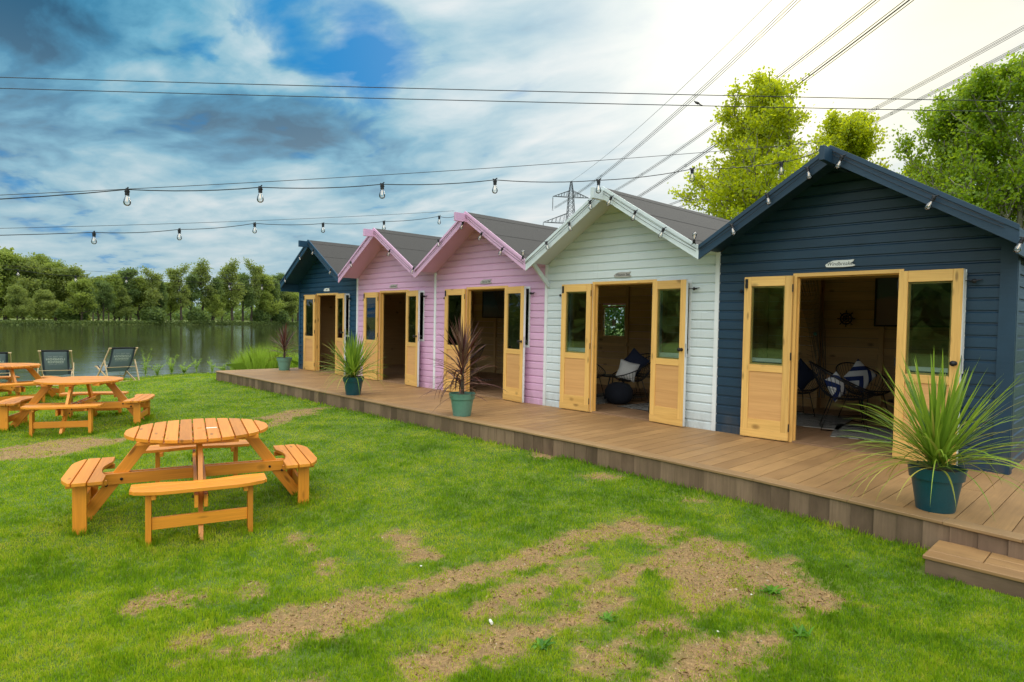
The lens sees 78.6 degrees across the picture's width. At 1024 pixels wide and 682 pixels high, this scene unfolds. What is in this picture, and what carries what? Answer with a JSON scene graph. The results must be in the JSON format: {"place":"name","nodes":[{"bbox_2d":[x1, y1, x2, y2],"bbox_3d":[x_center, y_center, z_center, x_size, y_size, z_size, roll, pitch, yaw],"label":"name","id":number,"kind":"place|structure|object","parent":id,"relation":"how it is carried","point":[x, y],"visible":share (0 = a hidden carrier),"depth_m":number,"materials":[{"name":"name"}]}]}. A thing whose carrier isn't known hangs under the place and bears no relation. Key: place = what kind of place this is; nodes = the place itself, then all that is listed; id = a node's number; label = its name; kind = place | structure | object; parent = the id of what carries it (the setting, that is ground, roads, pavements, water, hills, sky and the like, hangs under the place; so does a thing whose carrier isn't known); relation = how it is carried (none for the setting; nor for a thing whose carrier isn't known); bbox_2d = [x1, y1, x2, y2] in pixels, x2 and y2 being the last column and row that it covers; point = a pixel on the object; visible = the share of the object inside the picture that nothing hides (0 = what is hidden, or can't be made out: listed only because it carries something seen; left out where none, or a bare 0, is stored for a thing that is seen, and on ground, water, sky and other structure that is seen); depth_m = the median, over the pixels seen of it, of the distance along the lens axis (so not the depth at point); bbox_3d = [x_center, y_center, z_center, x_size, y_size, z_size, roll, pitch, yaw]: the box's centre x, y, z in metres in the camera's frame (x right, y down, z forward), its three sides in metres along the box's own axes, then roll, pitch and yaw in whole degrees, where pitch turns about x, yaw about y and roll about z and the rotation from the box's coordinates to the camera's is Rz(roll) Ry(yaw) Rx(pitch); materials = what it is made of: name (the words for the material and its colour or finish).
{"place":"outdoors","nodes":[
{"label":"outdoors","id":0,"kind":"place"},
{"bbox_2d":[225,343,296,369],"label":"bank grass","id":1,"kind":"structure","parent":0,"point":[252,359],"depth_m":18.81,"materials":[{"name":"green plant"}]},
{"bbox_2d":[0,325,614,381],"bbox_3d":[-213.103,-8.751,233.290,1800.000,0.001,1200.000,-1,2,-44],"label":"lake","id":2,"kind":"structure","parent":0,"point":[88,345],"depth_m":51.48,"materials":[{"name":"green liquid"}]},
{"bbox_2d":[0,314,618,324],"bbox_3d":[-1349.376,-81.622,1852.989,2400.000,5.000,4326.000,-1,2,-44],"label":"bank","id":3,"kind":"structure","parent":0,"point":[46,319],"depth_m":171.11,"materials":[{"name":"green plant"}]},
{"bbox_2d":[1,283,36,319],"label":"tree","id":4,"kind":"object","parent":3,"relation":"on","point":[19,301],"visible":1,"depth_m":122.59,"materials":[{"name":"green plant"}]},
{"bbox_2d":[0,249,38,319],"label":"tree","id":5,"kind":"object","parent":3,"relation":"on","point":[11,259],"visible":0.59,"depth_m":135.70,"materials":[{"name":"green plant"}]},
{"bbox_2d":[0,253,58,319],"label":"tree","id":6,"kind":"object","parent":3,"relation":"on","point":[34,283],"visible":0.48,"depth_m":137.84,"materials":[{"name":"green plant"}]},
{"bbox_2d":[30,287,61,319],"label":"tree","id":7,"kind":"object","parent":3,"relation":"on","point":[42,299],"visible":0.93,"depth_m":128.85,"materials":[{"name":"green plant"}]},
{"bbox_2d":[33,259,70,320],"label":"tree","id":8,"kind":"object","parent":3,"relation":"on","point":[58,263],"visible":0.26,"depth_m":143.50,"materials":[{"name":"green plant"}]},
{"bbox_2d":[44,263,94,315],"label":"tree","id":9,"kind":"object","parent":3,"relation":"on","point":[59,272],"visible":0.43,"depth_m":142.64,"materials":[{"name":"green plant"}]},
{"bbox_2d":[52,301,88,321],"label":"shrub","id":10,"kind":"object","parent":3,"relation":"on","point":[60,314],"visible":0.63,"depth_m":138.65,"materials":[{"name":"green plant"}]},
{"bbox_2d":[56,277,99,322],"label":"tree","id":11,"kind":"object","parent":3,"relation":"on","point":[79,296],"visible":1,"depth_m":137.90,"materials":[{"name":"green plant"}]},
{"bbox_2d":[94,279,117,322],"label":"tree","id":12,"kind":"object","parent":3,"relation":"on","point":[104,301],"visible":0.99,"depth_m":143.19,"materials":[{"name":"green plant"}]},
{"bbox_2d":[95,271,123,320],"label":"tree","id":13,"kind":"object","parent":3,"relation":"on","point":[114,281],"visible":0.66,"depth_m":146.89,"materials":[{"name":"green plant"}]},
{"bbox_2d":[107,285,138,321],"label":"tree","id":14,"kind":"object","parent":3,"relation":"on","point":[124,297],"visible":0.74,"depth_m":148.07,"materials":[{"name":"green plant"}]},
{"bbox_2d":[114,267,142,320],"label":"tree","id":15,"kind":"object","parent":3,"relation":"on","point":[132,292],"visible":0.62,"depth_m":152.48,"materials":[{"name":"green plant"}]},
{"bbox_2d":[129,274,156,320],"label":"tree","id":16,"kind":"object","parent":3,"relation":"on","point":[140,284],"visible":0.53,"depth_m":156.19,"materials":[{"name":"green plant"}]},
{"bbox_2d":[0,302,296,320],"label":"distant wood","id":17,"kind":"object","parent":3,"relation":"on","point":[237,313],"visible":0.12,"depth_m":252.25,"materials":[{"name":"green plant"}]},
{"bbox_2d":[138,265,164,318],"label":"tree","id":18,"kind":"object","parent":3,"relation":"on","point":[152,286],"visible":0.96,"depth_m":154.37,"materials":[{"name":"green plant"}]},
{"bbox_2d":[138,306,167,323],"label":"shrub","id":19,"kind":"object","parent":3,"relation":"on","point":[157,314],"visible":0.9,"depth_m":153.16,"materials":[{"name":"green plant"}]},
{"bbox_2d":[155,279,169,309],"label":"tree","id":20,"kind":"object","parent":3,"relation":"on","point":[162,289],"visible":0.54,"depth_m":158.21,"materials":[{"name":"green plant"}]},
{"bbox_2d":[164,281,179,319],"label":"tree","id":21,"kind":"object","parent":3,"relation":"on","point":[171,304],"visible":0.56,"depth_m":164.26,"materials":[{"name":"green plant"}]},
{"bbox_2d":[165,262,193,321],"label":"tree","id":22,"kind":"object","parent":3,"relation":"on","point":[176,274],"visible":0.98,"depth_m":163.35,"materials":[{"name":"green plant"}]},
{"bbox_2d":[179,273,204,309],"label":"tree","id":23,"kind":"object","parent":3,"relation":"on","point":[192,280],"visible":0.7,"depth_m":170.06,"materials":[{"name":"green plant"}]},
{"bbox_2d":[186,307,208,323],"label":"shrub","id":24,"kind":"object","parent":3,"relation":"on","point":[193,313],"visible":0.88,"depth_m":167.91,"materials":[{"name":"green plant"}]},
{"bbox_2d":[189,258,217,310],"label":"tree","id":25,"kind":"object","parent":3,"relation":"on","point":[200,270],"visible":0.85,"depth_m":173.76,"materials":[{"name":"green plant"}]},
{"bbox_2d":[205,292,226,319],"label":"tree","id":26,"kind":"object","parent":3,"relation":"on","point":[216,306],"visible":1,"depth_m":174.03,"materials":[{"name":"green plant"}]},
{"bbox_2d":[204,276,235,319],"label":"tree","id":27,"kind":"object","parent":3,"relation":"on","point":[225,300],"visible":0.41,"depth_m":183.23,"materials":[{"name":"green plant"}]},
{"bbox_2d":[217,257,246,322],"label":"tree","id":28,"kind":"object","parent":3,"relation":"on","point":[229,270],"visible":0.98,"depth_m":183.37,"materials":[{"name":"green plant"}]},
{"bbox_2d":[233,272,259,320],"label":"tree","id":29,"kind":"object","parent":3,"relation":"on","point":[245,278],"visible":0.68,"depth_m":191.20,"materials":[{"name":"green plant"}]},
{"bbox_2d":[243,257,265,320],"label":"tree","id":30,"kind":"object","parent":3,"relation":"on","point":[256,271],"visible":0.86,"depth_m":193.57,"materials":[{"name":"green plant"}]},
{"bbox_2d":[253,290,278,315],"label":"tree","id":31,"kind":"object","parent":3,"relation":"on","point":[265,305],"visible":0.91,"depth_m":196.78,"materials":[{"name":"green plant"}]},
{"bbox_2d":[252,273,287,313],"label":"tree","id":32,"kind":"object","parent":3,"relation":"on","point":[267,282],"visible":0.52,"depth_m":198.54,"materials":[{"name":"green plant"}]},
{"bbox_2d":[275,291,298,318],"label":"tree","id":33,"kind":"object","parent":3,"relation":"on","point":[291,306],"visible":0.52,"depth_m":208.74,"materials":[{"name":"green plant"}]},
{"bbox_2d":[0,409,873,681],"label":"dead grass","id":34,"kind":"structure","parent":0,"point":[523,626],"depth_m":3.84,"materials":[{"name":"plant"}]},
{"bbox_2d":[0,88,1016,111],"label":"overhead cable","id":35,"kind":"object","parent":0,"point":[509,101],"visible":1,"depth_m":32.99,"materials":[{"name":"black metal"}]},
{"bbox_2d":[0,328,1023,681],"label":"lawn","id":36,"kind":"structure","parent":0,"point":[498,568],"depth_m":4.19,"materials":[{"name":"plant"}]},
{"bbox_2d":[0,363,64,402],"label":"picnic table","id":37,"kind":"object","parent":36,"relation":"on","point":[12,384],"visible":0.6,"depth_m":12.26,"materials":[{"name":"brown wood"}]},
{"bbox_2d":[36,350,73,386],"bbox_3d":[-11.245,0.649,15.471,0.722,0.898,1.002,0,2,-31],"label":"deckchair","id":38,"kind":"object","parent":36,"relation":"on","point":[55,362],"visible":0.98,"depth_m":15.21,"materials":[{"name":"fabric"}]},
{"bbox_2d":[0,376,154,436],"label":"picnic table","id":39,"kind":"object","parent":36,"relation":"on","point":[91,405],"visible":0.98,"depth_m":9.64,"materials":[{"name":"brown wood"}]},
{"bbox_2d":[95,347,139,381],"bbox_3d":[-10.115,0.589,15.998,1.002,0.898,0.722,2,2,37],"label":"deckchair","id":40,"kind":"object","parent":36,"relation":"on","point":[121,358],"visible":0.98,"depth_m":15.84,"materials":[{"name":"fabric"}]},
{"bbox_2d":[0,394,321,554],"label":"grass tufts","id":41,"kind":"object","parent":36,"relation":"on","point":[206,535],"visible":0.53,"depth_m":5.34,"materials":[{"name":"green plant"}]},
{"bbox_2d":[61,418,316,546],"bbox_3d":[-2.860,1.186,5.720,1.996,0.790,1.996,0,2,-27],"label":"picnic table","id":42,"kind":"object","parent":36,"relation":"on","point":[84,479],"visible":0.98,"depth_m":5.42,"materials":[{"name":"brown wood"}]},
{"bbox_2d":[59,418,863,680],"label":"soil crumbs","id":43,"kind":"object","parent":36,"relation":"on","point":[434,676],"visible":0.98,"depth_m":3.80,"materials":[{"name":"brown soil"}]},
{"bbox_2d":[215,368,1023,559],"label":"timber deck","id":44,"kind":"structure","parent":36,"relation":"on","point":[781,476],"depth_m":6.47,"materials":[{"name":"brown wood"}]},
{"bbox_2d":[266,323,298,370],"bbox_3d":[-5.875,0.107,16.181,1.118,1.292,1.231,-1,2,-44],"label":"potted cordyline","id":45,"kind":"object","parent":44,"relation":"on","point":[284,362],"visible":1,"depth_m":16.10,"materials":[{"name":"teal ceramic"}]},
{"bbox_2d":[310,329,386,396],"bbox_3d":[-2.861,0.397,11.183,1.411,1.283,1.398,0,2,-23],"label":"potted cordyline","id":46,"kind":"object","parent":44,"relation":"on","point":[353,381],"visible":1,"depth_m":11.09,"materials":[{"name":"green plant"}]},
{"bbox_2d":[280,240,471,375],"bbox_3d":[-3.591,-0.852,16.661,4.420,3.275,3.085,-1,2,-44],"label":"beach hut","id":47,"kind":"object","parent":44,"relation":"on","point":[327,307],"visible":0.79,"depth_m":16.14,"materials":[{"name":"blue paint"}]},
{"bbox_2d":[2,265,277,289],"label":"string lights","id":48,"kind":"object","parent":47,"relation":"hanging from","point":[126,277],"visible":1,"depth_m":13.92,"materials":[{"name":"black plastic"}]},
{"bbox_2d":[303,295,316,370],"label":"door","id":49,"kind":"structure","parent":47,"relation":"in","point":[309,323],"depth_m":16.17,"materials":[{"name":"yellow wood"}]},
{"bbox_2d":[334,293,347,375],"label":"door","id":50,"kind":"structure","parent":47,"relation":"in","point":[340,308],"depth_m":14.97,"materials":[{"name":"yellow wood"}]},
{"bbox_2d":[338,228,503,388],"bbox_3d":[-1.504,-0.746,14.482,4.420,3.275,3.045,-1,2,-44],"label":"beach hut","id":51,"kind":"object","parent":44,"relation":"on","point":[376,271],"visible":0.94,"depth_m":13.68,"materials":[{"name":"pink paint"}]},
{"bbox_2d":[363,292,379,379],"bbox_3d":[-3.160,-0.115,14.017,0.582,1.945,0.066,3,2,44],"label":"door","id":52,"kind":"structure","parent":51,"relation":"in","point":[371,308],"depth_m":13.98,"materials":[{"name":"yellow wood"}]},
{"bbox_2d":[404,290,421,386],"bbox_3d":[-2.046,-0.057,12.809,0.188,1.945,0.584,0,2,-34],"label":"door","id":53,"kind":"structure","parent":51,"relation":"in","point":[412,336],"depth_m":12.77,"materials":[{"name":"yellow wood"}]},
{"bbox_2d":[420,291,424,340],"bbox_3d":[-1.930,-0.515,12.851,0.076,1.025,0.525,-1,2,-44],"label":"window","id":54,"kind":"structure","parent":51,"relation":"in","point":[422,293],"depth_m":12.73,"materials":[{"name":"white paint"}]},
{"bbox_2d":[427,316,506,416],"bbox_3d":[-0.692,0.332,8.969,1.167,1.478,1.255,2,2,29],"label":"potted cordyline","id":55,"kind":"object","parent":44,"relation":"on","point":[462,401],"visible":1,"depth_m":8.90,"materials":[{"name":"brown plant"}]},
{"bbox_2d":[414,211,652,404],"bbox_3d":[0.571,-0.641,12.317,4.420,3.275,3.045,-1,2,-44],"label":"beach hut","id":56,"kind":"object","parent":44,"relation":"on","point":[459,263],"visible":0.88,"depth_m":11.61,"materials":[{"name":"pink paint"}]},
{"bbox_2d":[0,211,451,243],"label":"string lights","id":57,"kind":"object","parent":56,"relation":"hanging from","point":[180,229],"visible":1,"depth_m":7.87,"materials":[{"name":"black plastic"}]},
{"bbox_2d":[443,289,466,391],"bbox_3d":[-1.088,-0.010,11.849,0.582,1.945,0.066,3,2,43],"label":"door","id":58,"kind":"structure","parent":56,"relation":"in","point":[455,299],"depth_m":11.89,"materials":[{"name":"brown wood"}]},
{"bbox_2d":[482,291,504,317],"bbox_3d":[-0.448,-0.975,16.247,0.030,0.750,0.950,-1,2,-44],"label":"framed picture","id":59,"kind":"object","parent":56,"relation":"attached to","point":[490,308],"visible":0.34,"depth_m":16.34,"materials":[{"name":"black metal"}]},
{"bbox_2d":[502,286,526,402],"bbox_3d":[0.030,0.048,10.645,0.188,1.945,0.584,0,2,-35],"label":"door","id":60,"kind":"structure","parent":56,"relation":"in","point":[514,341],"depth_m":10.61,"materials":[{"name":"brown wood"}]},
{"bbox_2d":[525,286,530,347],"bbox_3d":[0.144,-0.410,10.686,0.076,1.025,0.525,-1,2,-44],"label":"window","id":61,"kind":"structure","parent":56,"relation":"in","point":[527,326],"depth_m":10.54,"materials":[{"name":"white paint"}]},
{"bbox_2d":[525,186,814,429],"bbox_3d":[2.645,-0.537,10.152,4.420,3.275,3.045,-1,2,-44],"label":"beach hut","id":62,"kind":"object","parent":44,"relation":"on","point":[602,243],"visible":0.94,"depth_m":9.25,"materials":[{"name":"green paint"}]},
{"bbox_2d":[559,284,592,411],"bbox_3d":[0.985,0.095,9.684,0.582,1.945,0.066,3,2,43],"label":"door","id":63,"kind":"structure","parent":62,"relation":"in","point":[575,367],"depth_m":9.67,"materials":[{"name":"brown wood"}]},
{"bbox_2d":[528,191,696,261],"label":"string lights","id":64,"kind":"object","parent":62,"relation":"attached to","point":[634,213],"visible":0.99,"depth_m":8.51,"materials":[{"name":"black plastic"}]},
{"bbox_2d":[599,305,625,338],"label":"window","id":65,"kind":"structure","parent":62,"relation":"in","point":[611,314],"depth_m":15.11,"materials":[{"name":"clear glass"}]},
{"bbox_2d":[604,382,632,404],"bbox_3d":[1.800,0.873,10.544,0.480,0.365,0.480,-1,2,-44],"label":"pouf","id":66,"kind":"object","parent":62,"relation":"on","point":[619,393],"visible":1,"depth_m":10.37,"materials":[{"name":"fabric"}]},
{"bbox_2d":[611,356,650,404],"bbox_3d":[2.070,0.642,10.653,0.757,0.828,0.754,1,2,-4],"label":"wire chair","id":67,"kind":"object","parent":62,"relation":"on","point":[637,380],"visible":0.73,"depth_m":10.47,"materials":[{"name":"black metal"}]},
{"bbox_2d":[616,359,639,381],"bbox_3d":[1.949,0.500,10.558,0.330,0.330,0.150,17,-14,15],"label":"cushion","id":68,"kind":"object","parent":67,"relation":"on","point":[625,367],"visible":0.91,"depth_m":10.51,"materials":[{"name":"white fabric"}]},
{"bbox_2d":[624,348,649,375],"bbox_3d":[2.101,0.361,10.687,0.360,0.360,0.150,43,4,19],"label":"cushion","id":69,"kind":"object","parent":67,"relation":"on","point":[635,356],"visible":0.66,"depth_m":10.63,"materials":[{"name":"blue fabric"}]},
{"bbox_2d":[648,279,688,426],"bbox_3d":[2.112,0.153,8.485,0.188,1.945,0.584,0,2,-37],"label":"door","id":70,"kind":"structure","parent":62,"relation":"in","point":[667,374],"depth_m":8.47,"materials":[{"name":"yellow wood"}]},
{"bbox_2d":[659,280,691,356],"bbox_3d":[2.218,-0.305,8.521,0.076,1.025,0.525,-1,2,-44],"label":"window","id":71,"kind":"structure","parent":62,"relation":"in","point":[690,281],"depth_m":8.49,"materials":[{"name":"white paint"}]},
{"bbox_2d":[698,145,1023,474],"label":"beach hut","id":72,"kind":"object","parent":44,"relation":"on","point":[845,234],"visible":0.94,"depth_m":6.98,"materials":[{"name":"blue paint"}]},
{"bbox_2d":[0,142,821,205],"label":"string lights","id":73,"kind":"object","parent":72,"relation":"hanging from","point":[127,191],"visible":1,"depth_m":5.59,"materials":[{"name":"black metal"}]},
{"bbox_2d":[740,276,793,440],"bbox_3d":[3.058,0.200,7.516,0.582,1.945,0.066,3,2,42],"label":"door","id":74,"kind":"structure","parent":72,"relation":"in","point":[765,387],"depth_m":7.51,"materials":[{"name":"yellow wood"}]},
{"bbox_2d":[800,280,825,397],"bbox_3d":[4.852,-0.079,10.278,0.392,2.021,0.524,-1,2,-44],"label":"fishing net","id":75,"kind":"object","parent":72,"relation":"hanging from","point":[815,332],"visible":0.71,"depth_m":10.27,"materials":[{"name":"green fabric"}]},
{"bbox_2d":[796,412,853,429],"bbox_3d":[4.287,1.142,9.107,1.050,0.008,1.400,2,2,36],"label":"rug","id":76,"kind":"object","parent":72,"relation":"on","point":[830,421],"visible":0.57,"depth_m":8.98,"materials":[{"name":"grey fabric"}]},
{"bbox_2d":[797,377,818,416],"bbox_3d":[4.337,0.758,9.584,0.678,0.745,0.681,1,2,4],"label":"wire chair","id":77,"kind":"object","parent":76,"relation":"on","point":[808,392],"visible":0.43,"depth_m":9.38,"materials":[{"name":"black metal"}]},
{"bbox_2d":[797,358,816,389],"bbox_3d":[4.368,0.508,9.449,0.360,0.360,0.150,-42,-10,-5],"label":"cushion","id":78,"kind":"object","parent":77,"relation":"on","point":[805,375],"visible":0.68,"depth_m":9.39,"materials":[{"name":"blue fabric"}]},
{"bbox_2d":[830,424,892,441],"bbox_3d":[4.790,1.188,7.895,1.300,0.008,1.150,2,2,31],"label":"rug","id":79,"kind":"object","parent":72,"relation":"on","point":[838,432],"visible":0.5,"depth_m":7.99,"materials":[{"name":"grey fabric"}]},
{"bbox_2d":[809,361,876,433],"bbox_3d":[4.373,0.724,8.302,0.817,0.894,0.814,2,2,24],"label":"wire chair","id":80,"kind":"object","parent":79,"relation":"on","point":[852,396],"visible":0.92,"depth_m":8.20,"materials":[{"name":"black metal"}]},
{"bbox_2d":[825,371,845,401],"bbox_3d":[4.308,0.607,8.326,0.330,0.330,0.150,-23,-1,-34],"label":"cushion","id":81,"kind":"object","parent":80,"relation":"on","point":[838,385],"visible":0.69,"depth_m":8.25,"materials":[{"name":"fabric"}]},
{"bbox_2d":[699,151,1023,252],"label":"string lights","id":82,"kind":"object","parent":72,"relation":"attached to","point":[932,200],"visible":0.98,"depth_m":6.35,"materials":[{"name":"black plastic"}]},
{"bbox_2d":[835,362,893,422],"bbox_3d":[5.149,0.745,9.165,0.754,0.828,0.757,1,2,-9],"label":"wire chair","id":83,"kind":"object","parent":72,"relation":"on","point":[879,391],"visible":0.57,"depth_m":9.20,"materials":[{"name":"black metal"}]},
{"bbox_2d":[844,359,876,392],"bbox_3d":[5.059,0.510,9.089,0.360,0.360,0.150,41,-7,4],"label":"cushion","id":84,"kind":"object","parent":83,"relation":"on","point":[860,374],"visible":0.94,"depth_m":9.04,"materials":[{"name":"fabric"}]},
{"bbox_2d":[874,277,950,327],"bbox_3d":[6.144,-0.662,9.365,0.030,0.910,1.280,-1,2,-44],"label":"television","id":85,"kind":"object","parent":72,"relation":"attached to","point":[930,304],"visible":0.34,"depth_m":9.41,"materials":[{"name":"black glass"}]},
{"bbox_2d":[891,268,965,465],"bbox_3d":[4.168,0.258,6.305,0.124,1.945,0.584,0,2,-38],"label":"door","id":86,"kind":"structure","parent":72,"relation":"in","point":[956,277],"depth_m":6.37,"materials":[{"name":"yellow wood"}]},
{"bbox_2d":[908,269,966,373],"bbox_3d":[4.292,-0.200,6.356,0.076,1.025,0.525,-1,2,-44],"label":"window","id":87,"kind":"structure","parent":72,"relation":"in","point":[912,368],"depth_m":6.16,"materials":[{"name":"white paint"}]},
{"bbox_2d":[824,351,1023,519],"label":"potted cordyline","id":88,"kind":"object","parent":44,"relation":"on","point":[937,477],"visible":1,"depth_m":4.63,"materials":[{"name":"green plant"}]},
{"bbox_2d":[667,66,831,219],"bbox_3d":[14.951,-7.753,37.940,10.321,17.588,10.552,-1,2,-44],"label":"poplar tree","id":89,"kind":"object","parent":36,"relation":"on","point":[758,126],"visible":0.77,"depth_m":36.45,"materials":[{"name":"green plant"}]},
{"bbox_2d":[791,102,925,180],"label":"poplar tree","id":90,"kind":"object","parent":36,"relation":"on","point":[853,133],"visible":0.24,"depth_m":40.55,"materials":[{"name":"green plant"}]},
{"bbox_2d":[888,73,1023,222],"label":"poplar tree","id":91,"kind":"object","parent":36,"relation":"on","point":[937,127],"visible":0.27,"depth_m":39.02,"materials":[{"name":"green plant"}]},
{"bbox_2d":[912,46,1023,228],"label":"poplar tree","id":92,"kind":"object","parent":36,"relation":"on","point":[996,83],"visible":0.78,"depth_m":35.66,"materials":[{"name":"green plant"}]},
{"bbox_2d":[922,540,1023,598],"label":"deck step","id":93,"kind":"object","parent":36,"relation":"on","point":[978,568],"visible":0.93,"depth_m":4.02,"materials":[{"name":"brown wood"}]},
{"bbox_2d":[0,77,1023,101],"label":"overhead cable","id":94,"kind":"object","parent":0,"point":[510,90],"visible":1,"depth_m":32.99,"materials":[{"name":"black metal"}]},
{"bbox_2d":[0,0,1023,322],"label":"sky","id":95,"kind":"structure","parent":0,"point":[59,140],"materials":[{"name":"blue"}]},
{"bbox_2d":[543,182,587,224],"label":"electricity pylon","id":96,"kind":"object","parent":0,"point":[572,199],"visible":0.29,"depth_m":216.01,"materials":[{"name":"metal"}]},
{"bbox_2d":[555,0,798,207],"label":"power line","id":97,"kind":"object","parent":96,"relation":"attached to","point":[695,93],"visible":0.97,"depth_m":103.61,"materials":[{"name":"metal"}]},
{"bbox_2d":[617,0,879,190],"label":"power line","id":98,"kind":"object","parent":96,"relation":"attached to","point":[774,77],"visible":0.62,"depth_m":96.89,"materials":[{"name":"metal"}]},
{"bbox_2d":[638,0,913,196],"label":"power line","id":99,"kind":"object","parent":96,"relation":"attached to","point":[686,164],"visible":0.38,"depth_m":69.08,"materials":[{"name":"metal"}]},
{"bbox_2d":[670,25,1023,204],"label":"power line","id":100,"kind":"object","parent":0,"point":[932,77],"visible":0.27,"depth_m":98.19,"materials":[{"name":"metal"}]},
{"bbox_2d":[679,43,1023,206],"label":"power line","id":101,"kind":"object","parent":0,"point":[933,90],"visible":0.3,"depth_m":102.54,"materials":[{"name":"metal"}]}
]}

